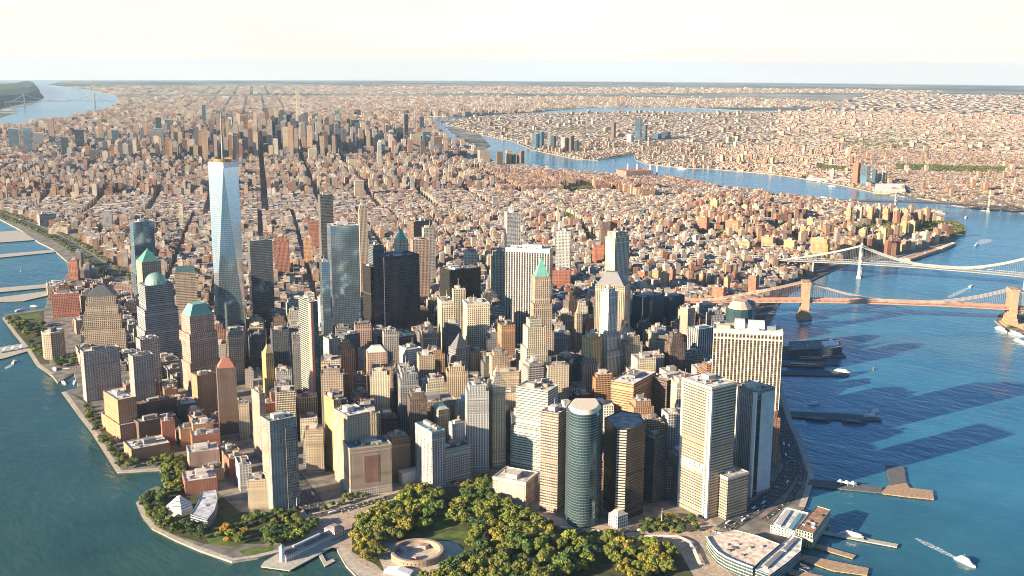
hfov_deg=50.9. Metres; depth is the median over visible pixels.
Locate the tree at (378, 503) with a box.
[375,500,387,506]
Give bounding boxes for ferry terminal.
[706,530,779,575]
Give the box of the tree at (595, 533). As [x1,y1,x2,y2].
[589,529,600,537]
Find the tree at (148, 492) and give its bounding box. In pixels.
[145,489,155,494]
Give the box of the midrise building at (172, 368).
[163,363,179,378]
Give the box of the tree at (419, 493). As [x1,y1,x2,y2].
[414,489,428,498]
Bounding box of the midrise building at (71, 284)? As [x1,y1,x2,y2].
[64,281,75,287]
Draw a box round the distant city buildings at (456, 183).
[0,85,1023,390]
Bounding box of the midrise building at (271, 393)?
[267,385,274,401]
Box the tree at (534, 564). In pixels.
[528,560,543,570]
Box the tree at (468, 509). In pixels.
[465,506,473,513]
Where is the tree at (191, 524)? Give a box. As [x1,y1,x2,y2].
[184,521,197,528]
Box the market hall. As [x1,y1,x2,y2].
[788,337,841,357]
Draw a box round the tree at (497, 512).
[491,507,503,519]
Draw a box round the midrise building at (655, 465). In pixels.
[643,429,666,502]
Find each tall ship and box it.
[787,345,825,368]
[797,343,826,360]
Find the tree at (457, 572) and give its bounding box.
[446,568,467,575]
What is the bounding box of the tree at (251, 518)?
[248,516,256,521]
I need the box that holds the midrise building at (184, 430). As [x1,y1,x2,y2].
[178,421,191,447]
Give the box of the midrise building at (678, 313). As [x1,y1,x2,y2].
[676,303,695,320]
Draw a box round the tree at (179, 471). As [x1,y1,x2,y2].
[175,469,186,473]
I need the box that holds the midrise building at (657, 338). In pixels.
[649,329,669,353]
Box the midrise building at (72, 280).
[62,278,76,285]
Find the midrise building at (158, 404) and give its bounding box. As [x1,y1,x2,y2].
[136,394,176,417]
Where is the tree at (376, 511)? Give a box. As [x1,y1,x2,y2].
[365,507,384,516]
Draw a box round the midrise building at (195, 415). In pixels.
[188,410,206,422]
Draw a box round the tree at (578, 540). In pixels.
[572,536,590,545]
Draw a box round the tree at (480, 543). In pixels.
[472,539,490,551]
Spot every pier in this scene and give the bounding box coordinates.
[0,230,33,242]
[0,250,55,257]
[0,284,45,291]
[0,291,47,301]
[0,344,26,358]
[261,538,341,571]
[319,554,334,566]
[781,361,838,365]
[781,370,848,376]
[782,346,845,358]
[788,569,821,575]
[790,411,881,420]
[800,554,868,575]
[807,479,881,493]
[813,543,855,559]
[823,531,897,547]
[882,483,933,500]
[886,465,905,484]
[900,242,956,260]
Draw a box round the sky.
[0,0,1023,84]
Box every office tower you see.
[8,128,20,147]
[22,127,33,153]
[33,132,43,143]
[41,326,65,359]
[47,117,55,142]
[61,137,68,154]
[74,129,84,146]
[80,285,127,349]
[98,120,102,136]
[102,210,112,231]
[112,130,118,140]
[119,213,128,227]
[129,215,155,296]
[135,248,161,324]
[136,272,180,357]
[143,123,147,138]
[145,209,150,218]
[150,128,164,148]
[155,117,161,127]
[174,265,197,312]
[178,204,183,225]
[179,301,220,392]
[202,105,205,121]
[214,320,226,348]
[226,325,245,358]
[228,328,244,381]
[247,236,274,334]
[247,322,266,357]
[248,329,264,374]
[258,110,264,149]
[262,344,273,397]
[269,307,285,326]
[270,325,289,386]
[271,311,286,326]
[274,233,289,274]
[275,117,277,135]
[276,365,292,385]
[276,385,296,425]
[288,305,298,321]
[292,328,301,392]
[296,90,299,122]
[297,390,317,434]
[298,295,321,417]
[299,411,317,441]
[303,235,312,266]
[303,431,305,466]
[304,291,316,299]
[305,421,324,473]
[308,148,316,157]
[308,220,318,246]
[317,296,320,326]
[318,192,333,259]
[319,257,331,335]
[319,333,323,365]
[320,136,324,156]
[323,333,339,354]
[324,392,338,472]
[325,388,342,395]
[327,221,360,333]
[333,403,369,485]
[335,323,350,336]
[337,336,355,399]
[338,330,359,372]
[342,435,391,496]
[343,369,349,403]
[348,159,356,173]
[350,387,368,403]
[351,120,358,126]
[351,394,366,403]
[352,371,366,390]
[354,319,371,347]
[354,398,375,407]
[358,202,367,295]
[358,344,367,379]
[362,263,374,325]
[363,146,373,153]
[363,405,380,435]
[364,133,371,145]
[366,344,387,398]
[368,242,383,264]
[373,250,419,329]
[377,140,381,169]
[377,328,416,362]
[380,409,396,434]
[382,326,398,363]
[384,428,410,477]
[390,394,393,411]
[394,228,407,250]
[396,356,416,428]
[397,128,402,138]
[398,364,418,433]
[399,342,421,371]
[404,114,407,134]
[407,386,426,466]
[409,217,431,250]
[410,134,420,146]
[410,235,429,298]
[415,419,444,488]
[417,347,434,386]
[419,117,423,127]
[420,298,425,306]
[421,327,437,348]
[422,131,430,140]
[422,220,435,282]
[424,344,444,379]
[425,294,439,322]
[425,391,455,420]
[430,314,433,325]
[434,305,437,326]
[437,292,453,348]
[440,264,480,298]
[445,438,471,483]
[446,361,467,398]
[449,332,469,372]
[452,285,465,336]
[454,394,464,420]
[462,294,489,348]
[463,249,477,265]
[465,377,488,471]
[470,346,485,372]
[478,149,489,161]
[480,352,491,378]
[480,378,487,387]
[481,288,497,301]
[484,328,497,353]
[487,365,505,467]
[489,298,502,307]
[490,305,504,317]
[491,248,503,306]
[492,196,497,207]
[497,319,514,355]
[498,364,518,387]
[505,243,552,345]
[509,354,515,366]
[510,380,557,470]
[515,341,522,347]
[516,348,520,369]
[519,314,547,383]
[521,356,543,382]
[530,257,553,361]
[531,133,538,148]
[535,378,554,384]
[538,132,543,147]
[539,404,565,513]
[547,133,551,148]
[548,351,581,381]
[551,136,555,147]
[552,266,569,290]
[552,312,559,319]
[552,317,564,327]
[554,326,569,354]
[556,228,571,283]
[556,307,573,348]
[556,399,569,462]
[561,137,566,150]
[563,291,577,324]
[565,398,602,528]
[567,136,573,150]
[569,389,591,400]
[574,302,582,352]
[575,141,578,150]
[575,298,587,320]
[579,354,598,391]
[582,314,594,334]
[582,328,601,368]
[589,296,594,315]
[590,369,614,400]
[594,270,628,330]
[596,284,623,377]
[597,398,613,426]
[601,449,603,488]
[603,411,645,518]
[605,228,630,325]
[611,122,615,136]
[611,368,655,412]
[618,323,633,333]
[620,331,641,371]
[624,365,630,371]
[627,134,633,141]
[628,393,653,415]
[630,291,634,311]
[631,345,655,371]
[632,291,663,330]
[635,119,642,139]
[642,327,650,343]
[642,345,649,351]
[642,413,663,433]
[643,125,647,139]
[647,349,663,372]
[648,322,665,340]
[652,370,693,417]
[653,133,661,138]
[656,365,679,374]
[662,131,670,137]
[663,292,684,324]
[664,329,685,370]
[665,459,672,494]
[668,319,679,330]
[669,445,678,493]
[670,369,688,407]
[677,372,737,519]
[679,304,694,348]
[684,352,693,372]
[687,319,713,357]
[687,348,703,363]
[691,363,701,373]
[693,234,697,243]
[698,359,711,373]
[699,301,714,314]
[699,355,711,362]
[700,318,705,323]
[705,307,723,326]
[712,318,782,415]
[717,465,748,519]
[721,306,726,314]
[726,299,753,321]
[733,379,774,497]
[860,165,870,185]
[871,169,877,182]
[882,171,887,181]
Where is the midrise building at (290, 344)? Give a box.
[289,343,292,371]
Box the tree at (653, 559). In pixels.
[645,554,659,566]
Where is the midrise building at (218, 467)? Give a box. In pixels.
[202,461,223,479]
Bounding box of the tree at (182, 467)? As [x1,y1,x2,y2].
[174,465,185,471]
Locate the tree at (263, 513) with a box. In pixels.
[261,511,269,515]
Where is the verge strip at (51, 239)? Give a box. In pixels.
[0,217,136,315]
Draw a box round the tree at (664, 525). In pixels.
[660,522,669,528]
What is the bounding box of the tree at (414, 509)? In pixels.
[404,504,422,516]
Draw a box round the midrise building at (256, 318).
[248,314,263,327]
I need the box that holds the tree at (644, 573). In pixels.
[636,570,650,575]
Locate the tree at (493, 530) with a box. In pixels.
[488,525,502,534]
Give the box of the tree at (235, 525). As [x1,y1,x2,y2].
[231,523,241,528]
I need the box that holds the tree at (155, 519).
[153,517,162,524]
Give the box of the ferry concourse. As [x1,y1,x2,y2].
[755,535,801,575]
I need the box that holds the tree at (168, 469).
[161,467,172,472]
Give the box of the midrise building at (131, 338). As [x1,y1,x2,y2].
[129,333,133,341]
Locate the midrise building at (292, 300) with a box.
[286,296,298,321]
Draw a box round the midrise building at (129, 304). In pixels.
[122,298,135,312]
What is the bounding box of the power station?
[616,164,657,177]
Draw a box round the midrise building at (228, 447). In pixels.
[219,442,239,469]
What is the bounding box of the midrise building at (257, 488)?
[247,472,268,509]
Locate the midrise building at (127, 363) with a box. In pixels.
[125,358,128,369]
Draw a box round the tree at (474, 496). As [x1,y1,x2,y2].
[466,493,483,499]
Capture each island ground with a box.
[437,86,1023,334]
[445,126,489,149]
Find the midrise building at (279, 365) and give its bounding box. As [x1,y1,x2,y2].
[274,363,282,380]
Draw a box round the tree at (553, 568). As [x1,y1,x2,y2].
[542,564,557,575]
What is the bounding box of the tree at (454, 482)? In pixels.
[451,479,458,485]
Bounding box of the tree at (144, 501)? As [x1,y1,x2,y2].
[139,498,151,505]
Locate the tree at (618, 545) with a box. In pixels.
[606,540,622,550]
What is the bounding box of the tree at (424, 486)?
[414,482,431,489]
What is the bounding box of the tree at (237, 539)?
[234,537,242,542]
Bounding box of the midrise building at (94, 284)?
[90,281,104,289]
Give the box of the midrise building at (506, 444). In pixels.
[505,427,507,458]
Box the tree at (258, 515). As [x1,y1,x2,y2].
[253,512,262,519]
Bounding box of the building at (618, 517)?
[609,508,627,528]
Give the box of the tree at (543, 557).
[535,549,554,565]
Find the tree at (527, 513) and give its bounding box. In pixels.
[519,507,538,520]
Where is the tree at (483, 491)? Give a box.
[477,487,492,497]
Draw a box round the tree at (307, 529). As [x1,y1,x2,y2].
[299,525,311,533]
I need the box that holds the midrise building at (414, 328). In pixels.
[411,325,418,331]
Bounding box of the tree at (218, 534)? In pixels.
[214,531,222,537]
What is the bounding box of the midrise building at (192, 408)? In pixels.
[187,404,203,421]
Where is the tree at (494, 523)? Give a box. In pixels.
[485,518,504,529]
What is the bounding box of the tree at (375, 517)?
[369,515,384,519]
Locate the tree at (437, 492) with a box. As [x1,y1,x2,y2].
[426,486,445,500]
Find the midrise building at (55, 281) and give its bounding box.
[46,280,60,293]
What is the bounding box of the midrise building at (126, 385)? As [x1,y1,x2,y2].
[123,380,130,392]
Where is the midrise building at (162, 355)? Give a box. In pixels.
[160,352,175,357]
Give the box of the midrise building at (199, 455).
[186,440,219,469]
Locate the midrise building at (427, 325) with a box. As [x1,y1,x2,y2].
[416,319,433,346]
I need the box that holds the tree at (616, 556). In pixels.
[608,551,624,564]
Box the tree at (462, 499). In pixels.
[451,495,470,504]
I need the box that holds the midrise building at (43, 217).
[37,211,55,225]
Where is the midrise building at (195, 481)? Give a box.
[182,467,217,495]
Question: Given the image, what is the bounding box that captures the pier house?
[279,523,343,561]
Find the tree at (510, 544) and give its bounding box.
[495,539,516,550]
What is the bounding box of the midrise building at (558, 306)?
[554,300,562,312]
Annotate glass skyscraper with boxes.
[208,108,246,352]
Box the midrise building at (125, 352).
[119,348,135,358]
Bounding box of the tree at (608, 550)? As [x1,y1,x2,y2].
[601,544,618,556]
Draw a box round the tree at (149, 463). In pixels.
[146,460,155,465]
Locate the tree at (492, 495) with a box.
[485,491,503,499]
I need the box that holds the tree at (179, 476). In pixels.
[175,474,181,480]
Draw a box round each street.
[314,487,472,517]
[500,507,697,535]
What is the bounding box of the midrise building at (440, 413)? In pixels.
[430,402,449,442]
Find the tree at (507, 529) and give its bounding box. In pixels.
[502,525,523,533]
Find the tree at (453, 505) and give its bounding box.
[448,502,465,507]
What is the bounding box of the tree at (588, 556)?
[578,550,594,561]
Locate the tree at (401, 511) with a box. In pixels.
[391,508,405,514]
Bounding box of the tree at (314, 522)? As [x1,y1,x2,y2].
[307,519,319,528]
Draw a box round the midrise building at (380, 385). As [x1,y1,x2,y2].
[369,365,389,412]
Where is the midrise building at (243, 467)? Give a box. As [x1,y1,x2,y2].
[235,455,251,491]
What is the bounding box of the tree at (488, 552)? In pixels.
[477,548,494,556]
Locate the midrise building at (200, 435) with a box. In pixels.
[190,427,220,444]
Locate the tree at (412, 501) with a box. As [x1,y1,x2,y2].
[402,498,418,507]
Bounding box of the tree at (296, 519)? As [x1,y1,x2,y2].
[292,516,304,524]
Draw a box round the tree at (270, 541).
[264,536,280,546]
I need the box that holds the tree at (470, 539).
[464,533,481,547]
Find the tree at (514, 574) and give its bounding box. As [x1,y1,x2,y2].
[509,572,526,575]
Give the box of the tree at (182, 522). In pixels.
[178,519,188,528]
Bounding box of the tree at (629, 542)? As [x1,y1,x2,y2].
[621,539,634,548]
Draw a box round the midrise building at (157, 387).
[155,380,159,395]
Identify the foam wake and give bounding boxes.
[915,538,954,556]
[947,287,969,297]
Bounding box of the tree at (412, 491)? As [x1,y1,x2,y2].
[398,488,415,498]
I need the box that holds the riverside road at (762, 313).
[716,224,921,530]
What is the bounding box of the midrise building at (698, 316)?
[695,313,705,324]
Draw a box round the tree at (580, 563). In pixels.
[573,558,588,572]
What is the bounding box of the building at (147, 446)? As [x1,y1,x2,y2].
[123,434,169,458]
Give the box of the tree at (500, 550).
[492,546,512,556]
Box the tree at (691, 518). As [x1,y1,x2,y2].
[687,517,696,521]
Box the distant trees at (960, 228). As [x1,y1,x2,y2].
[0,111,1023,327]
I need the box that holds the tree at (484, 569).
[474,564,495,573]
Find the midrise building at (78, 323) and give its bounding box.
[73,315,83,334]
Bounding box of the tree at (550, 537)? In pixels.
[540,532,557,544]
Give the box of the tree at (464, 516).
[460,511,474,525]
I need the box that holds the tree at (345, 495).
[342,493,350,497]
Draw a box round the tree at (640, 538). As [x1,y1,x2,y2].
[637,535,647,545]
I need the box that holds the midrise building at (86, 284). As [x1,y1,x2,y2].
[82,278,94,287]
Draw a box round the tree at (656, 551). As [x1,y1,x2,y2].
[648,546,660,556]
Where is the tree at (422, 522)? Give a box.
[416,517,432,529]
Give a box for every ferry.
[840,530,867,539]
[864,413,878,416]
[868,409,878,413]
[953,555,975,567]
[995,326,1006,331]
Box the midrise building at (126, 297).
[118,295,134,300]
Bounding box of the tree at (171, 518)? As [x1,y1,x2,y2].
[164,515,175,521]
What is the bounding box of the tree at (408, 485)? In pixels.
[405,483,415,488]
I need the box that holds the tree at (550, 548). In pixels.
[542,546,557,552]
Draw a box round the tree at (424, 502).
[417,496,434,507]
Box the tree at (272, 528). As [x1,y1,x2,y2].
[269,526,281,531]
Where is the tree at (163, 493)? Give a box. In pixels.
[157,490,168,496]
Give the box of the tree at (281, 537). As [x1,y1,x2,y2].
[278,534,285,542]
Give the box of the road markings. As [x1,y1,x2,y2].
[73,244,323,512]
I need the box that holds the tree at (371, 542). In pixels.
[367,539,383,548]
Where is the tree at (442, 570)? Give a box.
[432,565,453,575]
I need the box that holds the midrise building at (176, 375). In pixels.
[170,372,179,385]
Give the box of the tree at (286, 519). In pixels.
[281,516,292,524]
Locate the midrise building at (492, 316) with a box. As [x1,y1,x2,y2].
[490,311,495,322]
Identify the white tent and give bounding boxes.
[384,566,413,575]
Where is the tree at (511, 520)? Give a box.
[503,516,523,525]
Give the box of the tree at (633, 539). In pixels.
[627,536,637,543]
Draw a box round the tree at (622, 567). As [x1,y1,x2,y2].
[615,562,630,574]
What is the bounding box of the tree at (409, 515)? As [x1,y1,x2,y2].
[399,513,417,522]
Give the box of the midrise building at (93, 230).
[80,227,97,233]
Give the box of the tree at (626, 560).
[621,557,632,565]
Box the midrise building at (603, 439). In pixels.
[602,427,604,450]
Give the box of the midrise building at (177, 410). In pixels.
[176,398,184,417]
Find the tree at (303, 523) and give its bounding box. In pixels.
[299,520,307,525]
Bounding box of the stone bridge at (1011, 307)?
[685,279,1023,326]
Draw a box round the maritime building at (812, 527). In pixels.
[795,506,830,548]
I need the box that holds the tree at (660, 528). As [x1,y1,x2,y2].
[657,526,663,531]
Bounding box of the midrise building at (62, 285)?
[56,281,70,290]
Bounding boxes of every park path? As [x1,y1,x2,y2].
[372,534,463,575]
[529,548,601,561]
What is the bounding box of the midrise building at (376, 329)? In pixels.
[371,323,385,344]
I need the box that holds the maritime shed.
[770,507,808,537]
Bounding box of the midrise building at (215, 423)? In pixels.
[212,419,218,428]
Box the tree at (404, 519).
[400,516,416,532]
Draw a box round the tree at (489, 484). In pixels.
[485,482,492,490]
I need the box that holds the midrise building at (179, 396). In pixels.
[175,394,186,400]
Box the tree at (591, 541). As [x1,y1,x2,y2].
[584,536,594,543]
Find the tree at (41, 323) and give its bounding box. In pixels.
[35,321,45,325]
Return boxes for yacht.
[834,368,850,372]
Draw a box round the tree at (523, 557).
[511,552,530,563]
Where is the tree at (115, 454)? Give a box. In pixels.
[111,451,120,456]
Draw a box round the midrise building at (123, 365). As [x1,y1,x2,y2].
[120,359,126,371]
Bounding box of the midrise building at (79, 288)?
[71,285,84,294]
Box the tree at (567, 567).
[557,559,575,575]
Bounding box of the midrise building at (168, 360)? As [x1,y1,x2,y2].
[161,355,178,375]
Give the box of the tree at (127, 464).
[125,462,132,467]
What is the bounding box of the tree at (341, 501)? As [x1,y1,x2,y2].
[337,499,344,503]
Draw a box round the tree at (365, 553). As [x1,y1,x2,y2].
[359,548,374,561]
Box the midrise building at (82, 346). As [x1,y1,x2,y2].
[75,343,91,358]
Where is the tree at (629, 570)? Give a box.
[625,567,639,575]
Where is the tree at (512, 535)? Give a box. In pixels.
[506,531,527,541]
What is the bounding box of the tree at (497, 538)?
[491,531,507,544]
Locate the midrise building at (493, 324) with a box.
[490,319,502,329]
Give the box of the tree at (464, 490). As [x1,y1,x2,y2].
[459,486,474,495]
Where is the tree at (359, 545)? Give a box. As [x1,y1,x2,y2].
[352,541,367,552]
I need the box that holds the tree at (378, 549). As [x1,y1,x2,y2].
[370,543,388,556]
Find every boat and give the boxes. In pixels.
[808,401,820,404]
[1008,331,1023,336]
[1014,338,1023,343]
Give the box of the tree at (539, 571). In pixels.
[524,567,552,575]
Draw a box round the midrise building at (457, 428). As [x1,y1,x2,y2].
[449,416,464,440]
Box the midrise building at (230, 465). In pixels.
[224,450,242,477]
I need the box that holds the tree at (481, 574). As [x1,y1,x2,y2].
[472,572,486,575]
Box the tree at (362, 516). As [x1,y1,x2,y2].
[354,511,371,521]
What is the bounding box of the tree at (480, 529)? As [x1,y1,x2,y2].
[468,524,488,536]
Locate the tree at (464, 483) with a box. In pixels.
[460,481,468,486]
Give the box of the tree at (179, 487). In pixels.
[175,483,183,490]
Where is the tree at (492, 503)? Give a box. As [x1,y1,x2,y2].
[483,498,500,508]
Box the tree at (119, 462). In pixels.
[114,459,124,466]
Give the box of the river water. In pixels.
[0,80,1023,575]
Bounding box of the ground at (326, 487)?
[0,81,985,575]
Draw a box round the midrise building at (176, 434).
[175,428,178,442]
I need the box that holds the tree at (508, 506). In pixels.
[500,501,521,510]
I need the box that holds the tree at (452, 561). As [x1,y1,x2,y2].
[438,556,464,573]
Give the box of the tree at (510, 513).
[498,509,518,524]
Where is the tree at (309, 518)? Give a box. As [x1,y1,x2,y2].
[306,516,319,521]
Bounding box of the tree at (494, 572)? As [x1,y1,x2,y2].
[486,569,506,575]
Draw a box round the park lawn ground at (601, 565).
[352,491,692,575]
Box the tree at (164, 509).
[158,506,167,514]
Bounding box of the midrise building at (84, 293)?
[80,288,91,311]
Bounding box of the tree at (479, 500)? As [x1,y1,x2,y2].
[470,497,485,505]
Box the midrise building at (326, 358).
[321,353,340,369]
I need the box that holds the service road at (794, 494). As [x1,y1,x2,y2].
[761,446,804,520]
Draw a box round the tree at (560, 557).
[551,550,576,563]
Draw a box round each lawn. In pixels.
[12,313,40,320]
[205,534,246,546]
[239,547,275,554]
[427,511,463,530]
[429,530,467,538]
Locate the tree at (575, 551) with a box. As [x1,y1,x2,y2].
[564,546,581,558]
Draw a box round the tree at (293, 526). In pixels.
[289,524,299,528]
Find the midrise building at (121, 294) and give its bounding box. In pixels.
[117,291,130,298]
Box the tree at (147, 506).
[144,503,153,509]
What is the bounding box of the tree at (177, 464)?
[173,463,185,469]
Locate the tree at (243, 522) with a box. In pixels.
[240,520,248,525]
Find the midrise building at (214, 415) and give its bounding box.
[211,411,218,422]
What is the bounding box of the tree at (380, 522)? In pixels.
[368,517,390,527]
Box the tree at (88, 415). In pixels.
[85,413,93,418]
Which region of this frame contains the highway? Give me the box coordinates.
[0,213,329,513]
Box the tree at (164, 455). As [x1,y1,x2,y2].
[160,453,172,459]
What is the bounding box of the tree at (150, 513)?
[145,510,156,517]
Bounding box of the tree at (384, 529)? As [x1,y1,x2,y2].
[372,524,392,535]
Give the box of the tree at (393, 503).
[387,500,403,508]
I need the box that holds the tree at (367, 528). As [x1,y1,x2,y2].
[359,523,373,534]
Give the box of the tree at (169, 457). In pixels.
[165,455,173,461]
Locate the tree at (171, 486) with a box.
[164,481,176,491]
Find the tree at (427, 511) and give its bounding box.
[420,506,436,517]
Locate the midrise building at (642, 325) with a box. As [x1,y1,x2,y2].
[636,318,652,340]
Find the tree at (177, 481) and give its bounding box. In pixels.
[173,478,182,483]
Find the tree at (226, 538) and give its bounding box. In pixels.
[223,536,231,542]
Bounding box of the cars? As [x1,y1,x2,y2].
[719,424,796,528]
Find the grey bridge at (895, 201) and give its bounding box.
[839,191,1023,211]
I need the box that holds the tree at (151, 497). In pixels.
[141,494,154,501]
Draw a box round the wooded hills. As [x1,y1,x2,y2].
[0,81,43,105]
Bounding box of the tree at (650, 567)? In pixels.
[641,563,658,573]
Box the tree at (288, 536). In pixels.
[283,533,296,541]
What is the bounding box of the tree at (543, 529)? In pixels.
[534,524,556,534]
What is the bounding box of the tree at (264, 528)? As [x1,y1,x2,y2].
[260,525,269,532]
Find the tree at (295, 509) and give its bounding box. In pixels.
[290,506,301,512]
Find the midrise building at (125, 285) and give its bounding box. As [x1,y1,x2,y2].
[114,280,132,295]
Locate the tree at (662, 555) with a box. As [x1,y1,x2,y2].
[657,552,671,559]
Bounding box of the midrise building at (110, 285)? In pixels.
[106,281,113,289]
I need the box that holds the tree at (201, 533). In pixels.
[193,530,204,538]
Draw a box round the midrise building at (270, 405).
[265,398,275,412]
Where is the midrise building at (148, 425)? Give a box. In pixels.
[133,411,176,438]
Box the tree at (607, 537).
[600,531,613,542]
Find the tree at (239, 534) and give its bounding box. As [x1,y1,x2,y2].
[235,531,245,537]
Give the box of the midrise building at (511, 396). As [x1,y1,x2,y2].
[506,386,515,408]
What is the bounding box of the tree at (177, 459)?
[173,457,182,461]
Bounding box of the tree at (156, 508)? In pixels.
[154,505,162,513]
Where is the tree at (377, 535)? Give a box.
[370,530,387,540]
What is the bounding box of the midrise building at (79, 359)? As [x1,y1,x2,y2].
[77,348,85,365]
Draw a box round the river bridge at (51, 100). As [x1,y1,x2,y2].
[4,93,113,106]
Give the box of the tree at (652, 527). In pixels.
[647,524,656,530]
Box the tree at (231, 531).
[224,528,235,536]
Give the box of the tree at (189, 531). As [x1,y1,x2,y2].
[185,528,195,535]
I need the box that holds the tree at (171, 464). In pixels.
[164,462,176,468]
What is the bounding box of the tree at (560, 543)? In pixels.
[553,537,568,550]
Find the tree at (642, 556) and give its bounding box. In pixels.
[636,553,648,560]
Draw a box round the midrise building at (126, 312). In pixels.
[122,310,131,314]
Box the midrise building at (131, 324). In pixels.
[127,319,136,335]
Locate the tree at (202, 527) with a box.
[196,523,208,531]
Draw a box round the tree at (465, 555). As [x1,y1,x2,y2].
[458,549,477,561]
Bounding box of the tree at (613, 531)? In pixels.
[603,529,617,534]
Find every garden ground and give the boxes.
[6,310,49,363]
[71,393,174,481]
[138,462,292,543]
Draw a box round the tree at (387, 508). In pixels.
[377,504,391,512]
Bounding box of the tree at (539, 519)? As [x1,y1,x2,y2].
[531,514,549,526]
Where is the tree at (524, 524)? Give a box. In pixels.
[516,521,535,530]
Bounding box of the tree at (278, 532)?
[270,529,282,535]
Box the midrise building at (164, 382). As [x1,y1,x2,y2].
[160,377,177,395]
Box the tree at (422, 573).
[418,570,428,575]
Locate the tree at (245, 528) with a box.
[239,526,248,531]
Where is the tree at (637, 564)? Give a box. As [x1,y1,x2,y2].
[630,560,646,569]
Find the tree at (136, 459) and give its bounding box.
[132,457,142,463]
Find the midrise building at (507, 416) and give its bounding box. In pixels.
[505,404,508,444]
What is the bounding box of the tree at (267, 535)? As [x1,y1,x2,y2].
[264,532,275,538]
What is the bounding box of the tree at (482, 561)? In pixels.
[466,555,493,568]
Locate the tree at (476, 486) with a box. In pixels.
[469,480,485,491]
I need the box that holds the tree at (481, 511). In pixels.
[471,504,494,518]
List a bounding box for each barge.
[806,416,830,421]
[842,419,866,423]
[931,207,944,213]
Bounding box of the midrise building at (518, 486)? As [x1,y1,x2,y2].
[492,466,538,506]
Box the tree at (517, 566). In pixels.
[510,560,528,574]
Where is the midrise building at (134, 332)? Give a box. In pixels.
[133,328,136,342]
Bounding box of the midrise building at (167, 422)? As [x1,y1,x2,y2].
[160,414,175,445]
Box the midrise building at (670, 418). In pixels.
[661,407,680,459]
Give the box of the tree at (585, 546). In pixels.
[580,541,598,553]
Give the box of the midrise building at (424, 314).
[420,305,429,322]
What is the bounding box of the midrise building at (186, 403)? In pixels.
[178,397,197,422]
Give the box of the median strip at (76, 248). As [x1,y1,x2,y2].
[4,216,121,281]
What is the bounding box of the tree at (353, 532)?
[348,527,362,536]
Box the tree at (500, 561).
[491,553,511,569]
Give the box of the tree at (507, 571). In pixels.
[497,567,512,575]
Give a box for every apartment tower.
[47,283,57,299]
[51,289,80,317]
[68,257,79,280]
[80,344,121,401]
[101,388,137,440]
[128,350,155,400]
[135,334,161,386]
[191,370,216,414]
[216,358,238,434]
[238,398,249,438]
[251,384,265,461]
[261,411,299,509]
[274,378,290,411]
[287,321,299,342]
[321,363,343,439]
[323,395,347,460]
[354,180,363,196]
[387,361,396,387]
[393,363,402,415]
[433,136,441,145]
[442,140,447,150]
[468,371,481,377]
[489,347,508,377]
[496,152,502,164]
[504,204,520,306]
[506,150,511,165]
[512,154,515,163]
[517,151,523,163]
[544,361,568,402]
[585,289,594,315]
[592,242,603,262]
[600,219,609,261]
[610,215,619,229]
[638,269,647,279]
[652,267,661,278]
[660,271,668,288]
[668,266,675,286]
[697,215,708,231]
[699,270,705,281]
[706,273,713,286]
[710,198,718,207]
[712,283,726,298]
[714,274,721,284]
[724,274,730,288]
[725,218,736,229]
[729,199,736,207]
[739,239,751,249]
[745,299,755,319]
[748,272,758,291]
[752,203,760,209]
[761,235,775,247]
[783,238,796,249]
[800,224,807,231]
[807,217,814,224]
[810,236,829,257]
[826,243,829,257]
[846,207,852,219]
[852,163,860,183]
[856,205,863,220]
[859,227,867,236]
[867,206,873,223]
[875,204,881,220]
[879,226,887,242]
[882,207,889,223]
[893,207,899,221]
[901,221,907,234]
[909,219,916,233]
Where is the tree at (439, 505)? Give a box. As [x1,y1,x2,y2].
[428,499,447,515]
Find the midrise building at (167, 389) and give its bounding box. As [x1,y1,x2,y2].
[162,383,177,395]
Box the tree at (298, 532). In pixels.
[290,528,304,538]
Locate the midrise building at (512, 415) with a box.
[509,408,515,448]
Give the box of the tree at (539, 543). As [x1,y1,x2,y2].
[533,537,552,549]
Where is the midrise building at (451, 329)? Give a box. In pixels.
[442,319,461,366]
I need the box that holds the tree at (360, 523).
[354,519,367,527]
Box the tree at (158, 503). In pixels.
[153,501,164,505]
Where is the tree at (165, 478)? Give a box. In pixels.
[161,475,175,481]
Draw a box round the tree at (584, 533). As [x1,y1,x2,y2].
[579,530,589,536]
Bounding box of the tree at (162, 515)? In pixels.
[158,513,167,519]
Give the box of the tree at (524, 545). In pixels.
[515,536,534,552]
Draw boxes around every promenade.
[2,318,52,374]
[61,392,158,471]
[136,501,278,560]
[335,545,391,575]
[780,387,813,507]
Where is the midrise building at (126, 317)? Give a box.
[123,314,134,320]
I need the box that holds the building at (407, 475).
[398,467,415,484]
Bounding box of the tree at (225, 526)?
[219,522,232,531]
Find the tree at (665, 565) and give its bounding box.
[659,559,676,572]
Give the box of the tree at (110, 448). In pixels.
[107,445,116,451]
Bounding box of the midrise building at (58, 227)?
[48,223,70,233]
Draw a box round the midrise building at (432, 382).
[422,372,446,392]
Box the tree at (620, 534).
[614,532,626,537]
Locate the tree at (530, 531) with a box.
[520,524,539,539]
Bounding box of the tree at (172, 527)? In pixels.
[166,522,179,533]
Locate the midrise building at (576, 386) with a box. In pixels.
[568,380,585,399]
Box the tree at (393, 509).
[388,507,401,512]
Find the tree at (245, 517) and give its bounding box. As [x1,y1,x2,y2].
[241,514,249,520]
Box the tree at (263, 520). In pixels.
[258,517,268,523]
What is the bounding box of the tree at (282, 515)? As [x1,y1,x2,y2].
[278,512,288,518]
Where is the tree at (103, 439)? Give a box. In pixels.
[98,437,108,442]
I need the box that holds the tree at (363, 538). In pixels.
[353,533,372,543]
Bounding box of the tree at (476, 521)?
[467,516,490,526]
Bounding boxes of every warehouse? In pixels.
[806,175,850,181]
[873,184,905,194]
[904,248,940,260]
[938,242,954,249]

